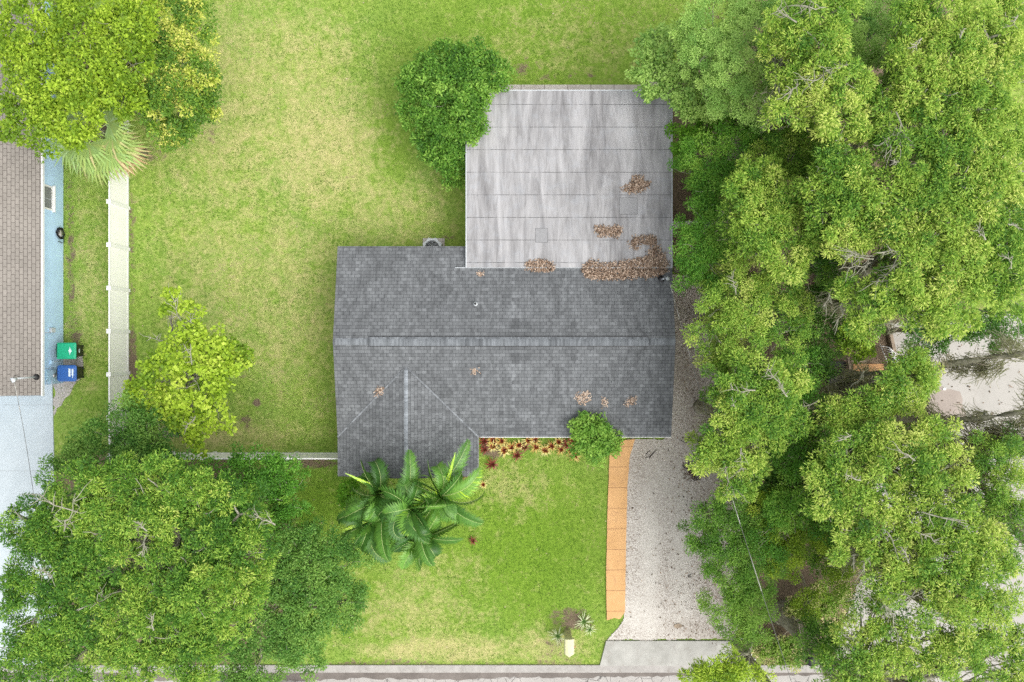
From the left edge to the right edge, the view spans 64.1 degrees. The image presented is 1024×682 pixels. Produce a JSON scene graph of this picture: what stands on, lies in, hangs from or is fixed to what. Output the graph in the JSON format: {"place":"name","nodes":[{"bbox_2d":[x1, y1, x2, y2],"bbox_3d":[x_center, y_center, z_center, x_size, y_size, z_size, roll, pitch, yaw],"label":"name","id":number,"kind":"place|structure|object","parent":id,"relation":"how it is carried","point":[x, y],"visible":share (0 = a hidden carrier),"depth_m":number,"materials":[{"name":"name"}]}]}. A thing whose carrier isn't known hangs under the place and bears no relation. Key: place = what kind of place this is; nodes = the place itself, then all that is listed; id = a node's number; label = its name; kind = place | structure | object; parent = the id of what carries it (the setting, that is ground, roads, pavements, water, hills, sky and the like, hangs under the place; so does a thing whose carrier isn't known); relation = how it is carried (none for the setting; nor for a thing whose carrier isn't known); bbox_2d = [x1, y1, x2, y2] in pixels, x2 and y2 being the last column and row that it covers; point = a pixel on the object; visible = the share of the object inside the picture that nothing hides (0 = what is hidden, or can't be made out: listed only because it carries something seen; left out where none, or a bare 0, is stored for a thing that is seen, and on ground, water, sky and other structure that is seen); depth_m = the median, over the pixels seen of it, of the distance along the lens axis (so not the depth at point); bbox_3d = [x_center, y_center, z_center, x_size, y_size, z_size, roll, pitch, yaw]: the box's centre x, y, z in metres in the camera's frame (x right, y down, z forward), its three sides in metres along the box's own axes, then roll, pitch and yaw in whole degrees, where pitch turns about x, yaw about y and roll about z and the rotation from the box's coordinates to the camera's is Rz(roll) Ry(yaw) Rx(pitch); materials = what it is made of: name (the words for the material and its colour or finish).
{"place":"outdoors","nodes":[
{"label":"outdoors","id":0,"kind":"place"},
{"bbox_2d":[0,384,57,664],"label":"neighbour driveway","id":1,"kind":"structure","parent":0,"point":[37,416],"depth_m":35.97,"materials":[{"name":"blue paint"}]},
{"bbox_2d":[5,674,828,681],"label":"road","id":2,"kind":"structure","parent":0,"point":[794,678],"depth_m":36.01,"materials":[{"name":"grey asphalt"}]},
{"bbox_2d":[1,673,822,681],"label":"gutter","id":3,"kind":"object","parent":2,"relation":"on","point":[294,677],"visible":0.59,"depth_m":36.00,"materials":[{"name":"concrete"}]},
{"bbox_2d":[51,0,1023,664],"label":"ground","id":4,"kind":"structure","parent":0,"point":[403,198],"depth_m":36.04,"materials":[{"name":"green plant"}]},
{"bbox_2d":[0,0,62,395],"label":"blue house","id":5,"kind":"structure","parent":4,"relation":"on","point":[31,267],"depth_m":33.34,"materials":[{"name":"beige"}]},
{"bbox_2d":[14,382,42,574],"bbox_3d":[-17.644,7.347,30.000,0.028,4.018,12.042,-18,90,0],"label":"neighbour cable","id":6,"kind":"object","parent":5,"relation":"attached to","point":[25,442],"visible":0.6,"depth_m":31.55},
{"bbox_2d":[45,184,55,211],"bbox_3d":[-19.690,-6.096,34.515,0.140,1.300,1.136,0,90,0],"label":"window","id":7,"kind":"structure","parent":5,"relation":"in","point":[50,191],"depth_m":34.97,"materials":[{"name":"white glass"}]},
{"bbox_2d":[56,227,64,242],"bbox_3d":[-19.658,-4.596,35.615,0.183,0.591,0.691,0,90,0],"label":"garden hose","id":8,"kind":"object","parent":5,"relation":"attached to","point":[60,232],"visible":1,"depth_m":35.52,"materials":[{"name":"rubber"}]},
{"bbox_2d":[53,356,82,414],"bbox_3d":[-19.552,1.972,36.012,1.358,0.001,2.648,0,90,0],"label":"gravel bed","id":9,"kind":"object","parent":4,"relation":"on","point":[66,386],"visible":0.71,"depth_m":36.01,"materials":[{"name":"grey gravel"}]},
{"bbox_2d":[56,365,83,380],"bbox_3d":[-19.059,1.380,35.447,0.898,1.104,0.700,0,90,0],"label":"wheelie bin","id":10,"kind":"object","parent":9,"relation":"on","point":[69,372],"visible":1,"depth_m":34.90,"materials":[{"name":"blue plastic"}]},
{"bbox_2d":[56,343,83,358],"bbox_3d":[-19.079,0.420,35.447,0.898,1.104,0.700,0,90,0],"label":"wheelie bin","id":11,"kind":"object","parent":4,"relation":"on","point":[69,350],"visible":1,"depth_m":34.90,"materials":[{"name":"green plastic"}]},
{"bbox_2d":[0,0,162,163],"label":"shade tree","id":12,"kind":"object","parent":4,"relation":"on","point":[76,87],"visible":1,"depth_m":29.26,"materials":[{"name":"green plant"}]},
{"bbox_2d":[44,94,152,188],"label":"fan palm","id":13,"kind":"object","parent":4,"relation":"on","point":[115,148],"visible":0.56,"depth_m":31.92,"materials":[{"name":"green plant"}]},
{"bbox_2d":[37,387,187,490],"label":"dark tree","id":14,"kind":"object","parent":4,"relation":"on","point":[141,443],"visible":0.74,"depth_m":30.21,"materials":[{"name":"green plant"}]},
{"bbox_2d":[106,52,129,456],"bbox_3d":[-16.870,-4.090,35.075,0.180,1.850,18.160,0,90,0],"label":"side fence","id":15,"kind":"object","parent":4,"relation":"on","point":[118,289],"visible":0.51,"depth_m":34.95,"materials":[{"name":"white plastic"}]},
{"bbox_2d":[0,448,281,681],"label":"broad oak","id":16,"kind":"object","parent":4,"relation":"on","point":[175,589],"visible":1,"depth_m":27.08,"materials":[{"name":"green plant"}]},
{"bbox_2d":[38,484,268,644],"bbox_3d":[-13.565,8.621,33.154,8.743,5.931,6.394,0,90,0],"label":"dark understory tree","id":17,"kind":"object","parent":4,"relation":"on","point":[107,580],"visible":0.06,"depth_m":30.88,"materials":[{"name":"green plant"}]},
{"bbox_2d":[118,0,224,152],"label":"yellow tipped tree","id":18,"kind":"object","parent":4,"relation":"on","point":[169,88],"visible":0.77,"depth_m":30.65,"materials":[{"name":"green plant"}]},
{"bbox_2d":[120,283,254,464],"bbox_3d":[-12.111,1.269,32.740,5.466,6.760,5.052,41,90,0],"label":"lime tree","id":19,"kind":"object","parent":4,"relation":"on","point":[216,357],"visible":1,"depth_m":30.09,"materials":[{"name":"green plant"}]},
{"bbox_2d":[111,451,337,459],"bbox_3d":[-11.720,4.930,35.075,10.220,1.850,0.180,0,90,0],"label":"front fence","id":20,"kind":"object","parent":4,"relation":"on","point":[302,455],"visible":0.33,"depth_m":35.14,"materials":[{"name":"white plastic"}]},
{"bbox_2d":[158,442,314,558],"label":"dark tree","id":21,"kind":"object","parent":4,"relation":"on","point":[282,491],"visible":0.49,"depth_m":30.56,"materials":[{"name":"green plant"}]},
{"bbox_2d":[207,515,374,681],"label":"dark tree","id":22,"kind":"object","parent":4,"relation":"on","point":[288,646],"visible":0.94,"depth_m":30.33,"materials":[{"name":"green plant"}]},
{"bbox_2d":[334,477,360,509],"bbox_3d":[-6.874,6.487,34.889,1.193,2.422,1.607,0,90,0],"label":"garden shrub","id":23,"kind":"object","parent":4,"relation":"on","point":[345,491],"visible":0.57,"depth_m":34.02,"materials":[{"name":"green plant"}]},
{"bbox_2d":[60,2,641,659],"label":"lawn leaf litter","id":24,"kind":"object","parent":4,"relation":"on","point":[328,288],"visible":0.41,"depth_m":36.00,"materials":[{"name":"brown plant"}]},
{"bbox_2d":[336,439,483,571],"bbox_3d":[-3.956,6.450,33.313,5.911,5.521,5.333,0,90,0],"label":"palm clump","id":25,"kind":"object","parent":4,"relation":"on","point":[398,517],"visible":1,"depth_m":31.56,"materials":[{"name":"green plant"}]},
{"bbox_2d":[423,238,444,245],"bbox_3d":[-3.440,-4.040,35.587,0.950,0.826,0.950,0,90,0],"label":"air conditioner","id":26,"kind":"object","parent":4,"relation":"on","point":[433,241],"visible":0.34,"depth_m":35.22,"materials":[{"name":"grey metal"}]},
{"bbox_2d":[391,35,518,191],"bbox_3d":[-2.775,-9.551,33.840,4.698,4.533,5.986,25,90,0],"label":"round shrub","id":27,"kind":"object","parent":4,"relation":"on","point":[467,80],"visible":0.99,"depth_m":32.35,"materials":[{"name":"green plant"}]},
{"bbox_2d":[484,459,497,469],"bbox_3d":[-0.879,5.380,35.870,0.690,0.154,0.619,-10,90,0],"label":"bromeliad","id":28,"kind":"object","parent":4,"relation":"on","point":[491,464],"visible":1,"depth_m":35.85,"materials":[{"name":"red plant"}]},
{"bbox_2d":[497,443,510,457],"bbox_3d":[-0.355,4.773,35.867,0.695,0.158,0.685,-33,90,0],"label":"bromeliad","id":29,"kind":"object","parent":4,"relation":"on","point":[503,448],"visible":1,"depth_m":35.84,"materials":[{"name":"yellow plant"}]},
{"bbox_2d":[333,90,675,478],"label":"house","id":30,"kind":"structure","parent":4,"relation":"on","point":[419,332],"depth_m":33.09,"materials":[{"name":"grey"}]},
{"bbox_2d":[524,258,555,272],"bbox_3d":[1.120,-3.064,33.093,1.306,0.235,0.631,0,90,0],"label":"leaf pile","id":31,"kind":"object","parent":30,"relation":"on","point":[537,267],"visible":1,"depth_m":33.06,"materials":[{"name":"brown plant"}]},
{"bbox_2d":[574,390,591,404],"bbox_3d":[2.854,2.292,33.007,0.733,0.172,0.653,0,90,0],"label":"leaf pile","id":32,"kind":"object","parent":30,"relation":"on","point":[583,398],"visible":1,"depth_m":33.00,"materials":[{"name":"brown plant"}]},
{"bbox_2d":[594,224,622,239],"bbox_3d":[3.906,-4.434,33.061,1.228,0.178,0.668,0,90,0],"label":"leaf pile","id":33,"kind":"object","parent":30,"relation":"on","point":[599,229],"visible":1,"depth_m":33.05,"materials":[{"name":"brown plant"}]},
{"bbox_2d":[581,234,669,281],"bbox_3d":[4.580,-3.040,33.096,3.428,0.288,2.027,-26,90,0],"label":"leaf pile","id":34,"kind":"object","parent":30,"relation":"on","point":[607,273],"visible":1,"depth_m":33.05,"materials":[{"name":"brown plant"}]},
{"bbox_2d":[623,396,637,406],"bbox_3d":[4.820,2.438,33.024,0.444,0.190,0.633,40,90,0],"label":"leaf pile","id":35,"kind":"object","parent":30,"relation":"on","point":[631,402],"visible":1,"depth_m":33.03,"materials":[{"name":"brown plant"}]},
{"bbox_2d":[619,174,651,194],"bbox_3d":[5.015,-6.230,33.068,1.240,0.192,0.896,-44,90,0],"label":"leaf pile","id":36,"kind":"object","parent":30,"relation":"on","point":[637,181],"visible":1,"depth_m":33.05,"materials":[{"name":"brown plant"}]},
{"bbox_2d":[504,440,516,453],"bbox_3d":[-0.034,4.662,35.874,0.669,0.146,0.611,-4,90,0],"label":"bromeliad","id":37,"kind":"object","parent":4,"relation":"on","point":[511,447],"visible":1,"depth_m":35.84,"materials":[{"name":"yellow plant"}]},
{"bbox_2d":[2,664,1019,672],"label":"kerb","id":38,"kind":"structure","parent":4,"relation":"on","point":[449,668],"depth_m":35.97,"materials":[{"name":"concrete"}]},
{"bbox_2d":[511,449,523,461],"bbox_3d":[0.244,5.031,35.881,0.631,0.140,0.566,-39,90,0],"label":"bromeliad","id":39,"kind":"object","parent":4,"relation":"on","point":[517,454],"visible":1,"depth_m":35.86,"materials":[{"name":"red plant"}]},
{"bbox_2d":[513,440,523,450],"bbox_3d":[0.309,4.587,35.891,0.572,0.130,0.563,11,90,0],"label":"bromeliad","id":40,"kind":"object","parent":4,"relation":"on","point":[518,444],"visible":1,"depth_m":35.87,"materials":[{"name":"yellow plant"}]},
{"bbox_2d":[530,440,541,453],"bbox_3d":[1.050,4.656,35.886,0.554,0.133,0.606,-5,90,0],"label":"bromeliad","id":41,"kind":"object","parent":4,"relation":"on","point":[535,448],"visible":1,"depth_m":35.85,"materials":[{"name":"yellow plant"}]},
{"bbox_2d":[539,444,551,455],"bbox_3d":[1.435,4.797,35.880,0.618,0.143,0.627,-4,90,0],"label":"bromeliad","id":42,"kind":"object","parent":4,"relation":"on","point":[544,451],"visible":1,"depth_m":35.85,"materials":[{"name":"yellow plant"}]},
{"bbox_2d":[545,440,558,452],"bbox_3d":[1.721,4.619,35.882,0.575,0.138,0.630,29,90,0],"label":"bromeliad","id":43,"kind":"object","parent":4,"relation":"on","point":[551,446],"visible":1,"depth_m":35.85,"materials":[{"name":"yellow plant"}]},
{"bbox_2d":[550,627,563,644],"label":"spiky plant","id":44,"kind":"object","parent":4,"relation":"on","point":[557,635],"visible":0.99,"depth_m":35.83,"materials":[{"name":"green plant"}]},
{"bbox_2d":[564,629,573,656],"bbox_3d":[2.458,13.084,35.367,0.465,1.265,0.800,0,90,0],"label":"mailbox","id":45,"kind":"object","parent":4,"relation":"on","point":[568,645],"visible":1,"depth_m":34.76,"materials":[{"name":"beige plastic"}]},
{"bbox_2d":[501,85,641,89],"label":"patio slab","id":46,"kind":"structure","parent":4,"relation":"on","point":[574,87],"depth_m":35.95,"materials":[{"name":"concrete"}]},
{"bbox_2d":[574,612,589,628],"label":"spiky plant","id":47,"kind":"object","parent":4,"relation":"on","point":[583,621],"visible":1,"depth_m":35.82,"materials":[{"name":"green plant"}]},
{"bbox_2d":[565,410,624,469],"bbox_3d":[3.387,4.034,34.216,2.425,3.795,2.557,0,90,0],"label":"ball shrub","id":48,"kind":"object","parent":4,"relation":"on","point":[597,438],"visible":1,"depth_m":32.82,"materials":[{"name":"green plant"}]},
{"bbox_2d":[606,439,634,619],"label":"walkway","id":49,"kind":"structure","parent":4,"relation":"on","point":[616,535],"depth_m":35.95,"materials":[{"name":"concrete"}]},
{"bbox_2d":[600,640,731,665],"bbox_3d":[6.845,13.732,36.002,5.965,0.095,1.099,0,90,0],"label":"driveway apron","id":50,"kind":"object","parent":4,"relation":"on","point":[649,653],"visible":0.76,"depth_m":35.95,"materials":[{"name":"concrete"}]},
{"bbox_2d":[624,19,728,124],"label":"mixed tree","id":51,"kind":"object","parent":4,"relation":"on","point":[688,104],"visible":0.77,"depth_m":30.86,"materials":[{"name":"green plant"}]},
{"bbox_2d":[664,90,738,169],"bbox_3d":[7.524,-8.607,33.786,3.274,4.640,2.475,-26,90,0],"label":"bright shrub","id":52,"kind":"object","parent":4,"relation":"on","point":[683,131],"visible":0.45,"depth_m":32.69,"materials":[{"name":"green plant"}]},
{"bbox_2d":[668,188,742,304],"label":"fine leaf tree","id":53,"kind":"object","parent":4,"relation":"on","point":[693,266],"visible":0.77,"depth_m":30.16,"materials":[{"name":"green plant"}]},
{"bbox_2d":[675,630,776,681],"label":"kerb tree","id":54,"kind":"object","parent":4,"relation":"on","point":[728,669],"visible":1,"depth_m":27.16,"materials":[{"name":"green plant"}]},
{"bbox_2d":[677,486,784,588],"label":"tree","id":55,"kind":"object","parent":4,"relation":"on","point":[737,545],"visible":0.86,"depth_m":31.41,"materials":[{"name":"green plant"}]},
{"bbox_2d":[666,116,808,217],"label":"fine leaf tree","id":56,"kind":"object","parent":4,"relation":"on","point":[711,178],"visible":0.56,"depth_m":30.08,"materials":[{"name":"green plant"}]},
{"bbox_2d":[668,0,811,133],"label":"tree","id":57,"kind":"object","parent":4,"relation":"on","point":[728,55],"visible":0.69,"depth_m":28.26,"materials":[{"name":"green plant"}]},
{"bbox_2d":[695,550,790,651],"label":"tree","id":58,"kind":"object","parent":4,"relation":"on","point":[745,597],"visible":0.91,"depth_m":31.71,"materials":[{"name":"green plant"}]},
{"bbox_2d":[684,345,815,504],"bbox_3d":[8.496,2.884,31.974,4.507,8.279,6.146,0,90,0],"label":"green oak","id":59,"kind":"object","parent":4,"relation":"on","point":[735,412],"visible":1,"depth_m":28.73,"materials":[{"name":"green plant"}]},
{"bbox_2d":[680,250,820,376],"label":"green oak","id":60,"kind":"object","parent":4,"relation":"on","point":[733,315],"visible":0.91,"depth_m":29.20,"materials":[{"name":"green plant"}]},
{"bbox_2d":[732,637,770,681],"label":"utility pole","id":61,"kind":"object","parent":4,"relation":"on","point":[753,660],"visible":0.34,"depth_m":33.58,"materials":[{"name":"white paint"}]},
{"bbox_2d":[669,281,791,681],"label":"service cable","id":62,"kind":"object","parent":61,"relation":"attached to","point":[732,498],"visible":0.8,"depth_m":29.66,"materials":[{"name":"black rubber"}]},
{"bbox_2d":[713,152,822,287],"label":"pale oak","id":63,"kind":"object","parent":4,"relation":"on","point":[749,221],"visible":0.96,"depth_m":27.71,"materials":[{"name":"green plant"}]},
{"bbox_2d":[730,103,824,184],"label":"dark understory tree","id":64,"kind":"object","parent":4,"relation":"on","point":[745,126],"visible":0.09,"depth_m":31.47,"materials":[{"name":"green plant"}]},
{"bbox_2d":[742,421,830,537],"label":"dark understory tree","id":65,"kind":"object","parent":4,"relation":"on","point":[771,477],"visible":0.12,"depth_m":31.46,"materials":[{"name":"green plant"}]},
{"bbox_2d":[733,111,848,294],"bbox_3d":[10.300,-4.969,32.097,3.574,8.021,6.933,-17,90,0],"label":"green oak","id":66,"kind":"object","parent":4,"relation":"on","point":[794,137],"visible":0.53,"depth_m":28.78,"materials":[{"name":"green plant"}]},
{"bbox_2d":[746,343,851,566],"bbox_3d":[10.708,4.303,32.606,3.861,7.011,8.519,0,90,0],"label":"green oak","id":67,"kind":"object","parent":4,"relation":"on","point":[774,499],"visible":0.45,"depth_m":30.13,"materials":[{"name":"green plant"}]},
{"bbox_2d":[725,0,878,159],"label":"tall oak","id":68,"kind":"object","parent":4,"relation":"on","point":[806,94],"visible":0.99,"depth_m":25.81,"materials":[{"name":"green plant"}]},
{"bbox_2d":[746,482,862,621],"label":"tree","id":69,"kind":"object","parent":4,"relation":"on","point":[795,543],"visible":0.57,"depth_m":31.63,"materials":[{"name":"green plant"}]},
{"bbox_2d":[751,579,859,673],"bbox_3d":[12.434,12.240,35.070,5.376,2.062,2.922,-45,90,0],"label":"pale weed shrub","id":70,"kind":"object","parent":4,"relation":"on","point":[830,608],"visible":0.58,"depth_m":34.81,"materials":[{"name":"leaves"},{"name":"bark"},{"name":"twig bark"}]},
{"bbox_2d":[772,256,848,388],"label":"dark understory tree","id":71,"kind":"object","parent":4,"relation":"on","point":[827,355],"visible":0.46,"depth_m":31.03,"materials":[{"name":"green plant"}]},
{"bbox_2d":[789,612,841,668],"bbox_3d":[11.711,11.858,33.535,1.859,5.136,2.534,30,90,0],"label":"verge shrub","id":72,"kind":"object","parent":4,"relation":"on","point":[811,628],"visible":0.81,"depth_m":31.69,"materials":[{"name":"green plant"}]},
{"bbox_2d":[772,373,864,417],"bbox_3d":[12.569,2.329,33.718,3.292,4.854,2.868,-44,90,0],"label":"mossy limb","id":73,"kind":"object","parent":4,"relation":"on","point":[812,409],"visible":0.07,"depth_m":32.85,"materials":[{"name":"green plant"}]},
{"bbox_2d":[626,0,1023,664],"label":"leaf litter","id":74,"kind":"object","parent":4,"relation":"on","point":[764,344],"visible":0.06,"depth_m":35.97,"materials":[{"name":"brown plant"}]},
{"bbox_2d":[805,439,861,578],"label":"dark understory tree","id":75,"kind":"object","parent":4,"relation":"on","point":[813,566],"visible":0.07,"depth_m":32.63,"materials":[{"name":"green plant"}]},
{"bbox_2d":[821,361,845,383],"bbox_3d":[13.946,1.429,35.500,0.750,0.900,1.100,0,90,0],"label":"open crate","id":76,"kind":"object","parent":4,"relation":"on","point":[843,363],"visible":0.14,"depth_m":35.05,"materials":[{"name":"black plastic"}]},
{"bbox_2d":[796,200,895,278],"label":"dark understory tree","id":77,"kind":"object","parent":4,"relation":"on","point":[826,248],"visible":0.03,"depth_m":31.28,"materials":[{"name":"green plant"}]},
{"bbox_2d":[821,312,876,364],"bbox_3d":[12.641,-0.143,32.807,1.595,6.590,2.126,0,90,0],"label":"olive shrub","id":78,"kind":"object","parent":4,"relation":"on","point":[862,350],"visible":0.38,"depth_m":29.91,"materials":[{"name":"green plant"}]},
{"bbox_2d":[846,357,883,389],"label":"plywood platform","id":79,"kind":"structure","parent":4,"relation":"on","point":[879,366],"depth_m":35.00,"materials":[{"name":"brown wood"}]},
{"bbox_2d":[815,0,916,120],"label":"tree","id":80,"kind":"object","parent":4,"relation":"on","point":[858,40],"visible":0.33,"depth_m":27.80,"materials":[{"name":"green plant"}]},
{"bbox_2d":[796,341,946,445],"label":"leaning oak","id":81,"kind":"object","parent":4,"relation":"on","point":[894,385],"visible":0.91,"depth_m":28.50,"materials":[{"name":"green plant"}]},
{"bbox_2d":[825,0,930,56],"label":"dark understory tree","id":82,"kind":"object","parent":4,"relation":"on","point":[868,17],"visible":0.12,"depth_m":30.20,"materials":[{"name":"green plant"}]},
{"bbox_2d":[777,192,988,349],"bbox_3d":[12.530,-2.307,30.655,5.320,10.937,5.228,0,90,0],"label":"tall oak","id":83,"kind":"object","parent":4,"relation":"on","point":[902,292],"visible":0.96,"depth_m":26.08,"materials":[{"name":"green plant"}]},
{"bbox_2d":[784,79,985,241],"bbox_3d":[11.885,-5.522,30.608,5.079,11.008,5.479,19,90,0],"label":"tall oak","id":84,"kind":"object","parent":4,"relation":"on","point":[836,185],"visible":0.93,"depth_m":25.98,"materials":[{"name":"green plant"}]},
{"bbox_2d":[785,412,985,533],"bbox_3d":[12.625,4.411,31.345,5.951,9.562,4.267,0,90,0],"label":"leaning oak","id":85,"kind":"object","parent":4,"relation":"on","point":[860,464],"visible":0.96,"depth_m":27.34,"materials":[{"name":"green plant"}]},
{"bbox_2d":[887,334,896,358],"bbox_3d":[16.808,0.754,35.880,0.140,0.260,2.400,-13,90,0],"label":"edging board","id":86,"kind":"object","parent":4,"relation":"on","point":[891,342],"visible":0.21,"depth_m":35.75,"materials":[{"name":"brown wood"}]},
{"bbox_2d":[769,585,1023,681],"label":"tall oak","id":87,"kind":"object","parent":4,"relation":"on","point":[865,665],"visible":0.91,"depth_m":27.18,"materials":[{"name":"green plant"}]},
{"bbox_2d":[802,0,1023,163],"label":"tall oak","id":88,"kind":"object","parent":4,"relation":"on","point":[967,78],"visible":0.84,"depth_m":25.34,"materials":[{"name":"green plant"}]},
{"bbox_2d":[812,374,1023,434],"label":"mossy limb","id":89,"kind":"object","parent":4,"relation":"on","point":[978,418],"visible":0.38,"depth_m":29.79,"materials":[{"name":"grey plant"}]},
{"bbox_2d":[813,111,1023,324],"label":"tall oak","id":90,"kind":"object","parent":4,"relation":"on","point":[988,172],"visible":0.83,"depth_m":25.49,"materials":[{"name":"green plant"}]},
{"bbox_2d":[816,492,1023,659],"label":"tall oak","id":91,"kind":"object","parent":4,"relation":"on","point":[920,545],"visible":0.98,"depth_m":26.62,"materials":[{"name":"green plant"}]},
{"bbox_2d":[837,314,1023,681],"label":"neighbour yard","id":92,"kind":"structure","parent":4,"relation":"on","point":[981,394],"depth_m":36.00,"materials":[{"name":"soil"}]},
{"bbox_2d":[878,344,897,361],"bbox_3d":[16.557,0.732,35.682,0.498,0.636,1.469,-23,90,0],"label":"wire rack","id":93,"kind":"object","parent":92,"relation":"on","point":[881,346],"visible":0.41,"depth_m":35.56,"materials":[{"name":"white metal"}]},
{"bbox_2d":[927,385,965,429],"bbox_3d":[19.014,2.924,35.996,1.972,0.001,2.073,0,90,0],"label":"damp patch","id":94,"kind":"object","parent":92,"relation":"on","point":[949,397],"visible":0.31,"depth_m":36.00,"materials":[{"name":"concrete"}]},
{"bbox_2d":[841,312,1023,389],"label":"mossy limb","id":95,"kind":"object","parent":4,"relation":"on","point":[1014,349],"visible":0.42,"depth_m":29.99,"materials":[{"name":"grey plant"}]},
{"bbox_2d":[854,89,1023,284],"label":"dark understory tree","id":96,"kind":"object","parent":4,"relation":"on","point":[912,158],"visible":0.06,"depth_m":30.24,"materials":[{"name":"green plant"}]},
{"bbox_2d":[863,417,1023,567],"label":"edge oak","id":97,"kind":"object","parent":4,"relation":"on","point":[1006,448],"visible":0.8,"depth_m":28.19,"materials":[{"name":"green plant"}]},
{"bbox_2d":[884,298,1023,364],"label":"dark understory tree","id":98,"kind":"object","parent":4,"relation":"on","point":[972,336],"visible":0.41,"depth_m":30.38,"materials":[{"name":"green plant"}]},
{"bbox_2d":[889,410,1023,557],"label":"mossy limb","id":99,"kind":"object","parent":4,"relation":"on","point":[1016,528],"visible":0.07,"depth_m":29.79,"materials":[{"name":"green plant"}]},
{"bbox_2d":[901,402,1023,469],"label":"mossy limb","id":100,"kind":"object","parent":4,"relation":"on","point":[995,430],"visible":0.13,"depth_m":29.74,"materials":[{"name":"grey plant"}]},
{"bbox_2d":[608,275,742,640],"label":"gravel driveway","id":101,"kind":"structure","parent":0,"point":[647,595],"depth_m":36.00,"materials":[{"name":"grey gravel"}]},
{"bbox_2d":[806,655,817,666],"bbox_3d":[13.065,13.928,35.805,0.500,0.450,0.500,0,90,0],"label":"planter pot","id":102,"kind":"object","parent":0,"point":[810,664],"visible":0.34,"depth_m":35.58,"materials":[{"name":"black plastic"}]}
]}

